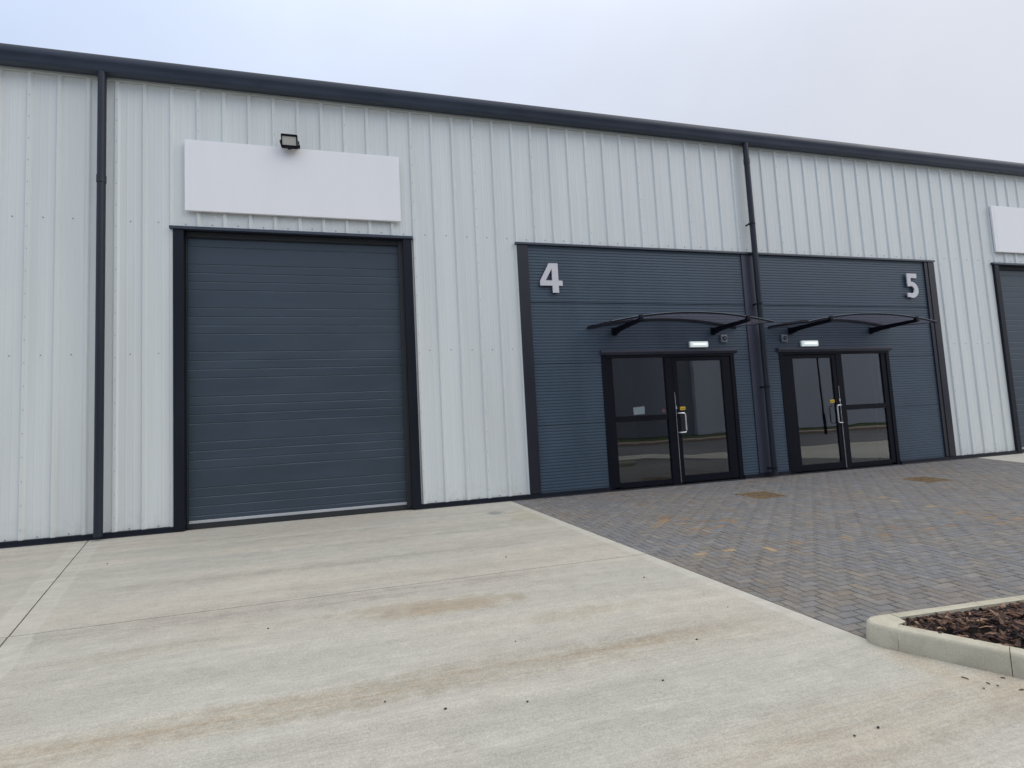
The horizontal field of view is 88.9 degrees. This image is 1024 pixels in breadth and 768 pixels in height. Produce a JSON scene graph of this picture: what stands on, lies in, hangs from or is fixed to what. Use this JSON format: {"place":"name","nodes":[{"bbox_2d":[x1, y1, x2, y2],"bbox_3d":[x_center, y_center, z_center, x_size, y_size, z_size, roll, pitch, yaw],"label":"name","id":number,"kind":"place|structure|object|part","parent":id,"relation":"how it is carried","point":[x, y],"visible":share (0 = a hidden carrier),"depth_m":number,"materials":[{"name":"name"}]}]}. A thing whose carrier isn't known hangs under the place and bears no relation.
{"place":"outdoors","nodes":[
{"label":"outdoors","id":0,"kind":"place"},
{"bbox_2d":[0,453,1023,767],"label":"concrete apron","id":1,"kind":"object","parent":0,"point":[454,637],"visible":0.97,"depth_m":2.96,"materials":[{"name":"beige concrete"}]},
{"bbox_2d":[866,614,905,650],"bbox_3d":[2.162,1.444,3.015,0.240,0.167,0.172,0,-6,-38],"label":"kerb stone","id":2,"kind":"object","parent":1,"relation":"on","point":[881,630],"visible":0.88,"depth_m":2.96,"materials":[{"name":"concrete"}]},
{"bbox_2d":[897,625,1011,676],"bbox_3d":[2.328,1.423,2.761,0.452,0.174,0.085,-7,-6,42],"label":"kerb stone","id":3,"kind":"object","parent":1,"relation":"on","point":[978,654],"visible":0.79,"depth_m":2.73,"materials":[{"name":"concrete"}]},
{"bbox_2d":[1010,646,1023,678],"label":"kerb stone","id":4,"kind":"object","parent":1,"relation":"on","point":[1017,657],"visible":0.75,"depth_m":2.57,"materials":[{"name":"concrete"}]},
{"bbox_2d":[0,0,1023,162],"label":"sky","id":5,"kind":"structure","parent":0,"point":[933,76],"materials":[{"name":"white"}]},
{"bbox_2d":[88,458,1012,673],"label":"ground","id":6,"kind":"structure","parent":0,"point":[530,499],"depth_m":8.53,"materials":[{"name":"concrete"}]},
{"bbox_2d":[0,43,1023,548],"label":"warehouse unit","id":7,"kind":"structure","parent":6,"relation":"on","point":[168,363],"depth_m":8.25,"materials":[{"name":"grey metal"}]},
{"bbox_2d":[184,139,400,221],"bbox_3d":[-3.169,-2.980,7.728,2.957,1.035,0.042,-2,-5,-15],"label":"sign board","id":8,"kind":"object","parent":7,"relation":"attached to","point":[231,178],"visible":0.98,"depth_m":7.68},
{"bbox_2d":[280,133,299,149],"bbox_3d":[-3.262,-3.528,7.671,0.260,0.222,0.199,-2,-5,-15],"label":"floodlight","id":9,"kind":"object","parent":8,"relation":"attached to","point":[289,141],"visible":1,"depth_m":7.61,"materials":[{"name":"black metal"}]},
{"bbox_3d":[-3.081,-0.180,7.672,3.320,4.253,0.368,-2,-5,-15],"label":"roller door","id":10,"kind":"part","parent":7,"relation":"part of","materials":[{"name":"grey metal"}]},
{"bbox_2d":[186,509,412,530],"bbox_3d":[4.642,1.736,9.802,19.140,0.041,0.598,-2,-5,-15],"label":"door threshold","id":11,"kind":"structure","parent":7,"relation":"in","point":[296,520],"depth_m":7.41,"materials":[{"name":"concrete"}]},
{"bbox_2d":[540,263,562,292],"bbox_3d":[0.644,-1.758,8.680,0.392,0.497,0.050,-2,-5,-15],"label":"unit number","id":12,"kind":"object","parent":7,"relation":"attached to","point":[555,283],"visible":1,"depth_m":8.66,"materials":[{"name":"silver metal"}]},
{"bbox_3d":[2.850,0.564,9.089,2.702,2.362,0.154,-2,-5,-15],"label":"entrance door","id":13,"kind":"part","parent":7,"relation":"part of","materials":[{"name":"black metal"}]},
{"bbox_2d":[587,311,773,335],"bbox_3d":[2.812,-1.050,8.752,2.956,0.308,0.941,-2,-5,-15],"label":"entrance canopy","id":14,"kind":"object","parent":7,"relation":"attached to","point":[633,321],"visible":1,"depth_m":8.76,"materials":[{"name":"grey"}]},
{"bbox_2d":[688,341,707,347],"bbox_3d":[3.326,-0.706,9.303,0.365,0.109,0.076,-2,-5,-15],"label":"bulkhead light","id":15,"kind":"object","parent":7,"relation":"attached to","point":[698,344],"visible":1,"depth_m":9.28,"materials":[{"name":"white plastic"}]},
{"bbox_2d":[720,335,727,342],"bbox_3d":[3.845,-0.826,9.468,0.130,0.142,0.054,-2,-5,-15],"label":"wall fitting","id":16,"kind":"object","parent":7,"relation":"attached to","point":[723,338],"depth_m":9.45,"materials":[{"name":"grey plastic"}]},
{"bbox_2d":[781,335,787,341],"bbox_3d":[5.127,-0.861,9.822,0.130,0.138,0.054,-2,-5,-15],"label":"wall fitting","id":17,"kind":"object","parent":7,"relation":"attached to","point":[784,338],"depth_m":9.80,"materials":[{"name":"grey plastic"}]},
{"bbox_2d":[800,341,817,346],"bbox_3d":[5.665,-0.771,9.950,0.380,0.116,0.076,-2,-5,-15],"label":"bulkhead light","id":18,"kind":"object","parent":7,"relation":"attached to","point":[808,343],"visible":1,"depth_m":9.91,"materials":[{"name":"white plastic"}]},
{"bbox_3d":[6.346,0.456,10.057,2.765,2.362,0.154,-2,-5,-15],"label":"entrance door","id":19,"kind":"part","parent":7,"relation":"part of","materials":[{"name":"black metal"}]},
{"bbox_2d":[768,313,937,334],"bbox_3d":[6.337,-1.160,9.728,2.956,0.308,0.941,-2,-5,-15],"label":"entrance canopy","id":20,"kind":"object","parent":7,"relation":"attached to","point":[825,320],"visible":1,"depth_m":9.68,"materials":[{"name":"grey"}]},
{"bbox_2d":[906,273,918,297],"bbox_3d":[8.249,-2.026,10.788,0.301,0.509,0.050,-2,-5,-15],"label":"unit number","id":21,"kind":"object","parent":7,"relation":"attached to","point":[909,276],"visible":1,"depth_m":10.76,"materials":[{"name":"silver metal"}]},
{"bbox_2d":[989,206,1023,253],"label":"sign board","id":22,"kind":"object","parent":7,"relation":"attached to","point":[1007,224],"visible":1,"depth_m":11.65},
{"bbox_3d":[12.217,-0.656,11.907,3.320,4.253,0.368,-2,-5,-15],"label":"roller door","id":23,"kind":"part","parent":7,"relation":"part of","materials":[{"name":"grey metal"}]},
{"bbox_2d":[902,601,1023,649],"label":"bark mulch","id":24,"kind":"object","parent":6,"relation":"on","point":[1002,624],"visible":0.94,"depth_m":2.88,"materials":[{"name":"brown wood"}]},
{"bbox_2d":[512,458,1023,638],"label":"block paving","id":25,"kind":"structure","parent":0,"point":[852,551],"depth_m":5.48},
{"bbox_2d":[736,491,785,498],"bbox_3d":[3.696,1.671,7.737,0.500,0.078,0.500,-2,-5,-15],"label":"drain cover","id":26,"kind":"object","parent":25,"relation":"in","point":[761,495],"visible":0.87,"depth_m":7.74,"materials":[{"name":"metal"}]},
{"bbox_2d":[901,476,950,482],"bbox_3d":[6.702,1.572,8.455,0.500,0.077,0.500,-2,-5,-15],"label":"drain cover","id":27,"kind":"object","parent":25,"relation":"in","point":[926,479],"visible":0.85,"depth_m":8.44,"materials":[{"name":"metal"}]},
{"bbox_2d":[891,597,1023,626],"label":"kerb stone","id":28,"kind":"object","parent":25,"relation":"on","point":[962,608],"visible":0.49,"depth_m":3.13,"materials":[{"name":"concrete"}]}
]}

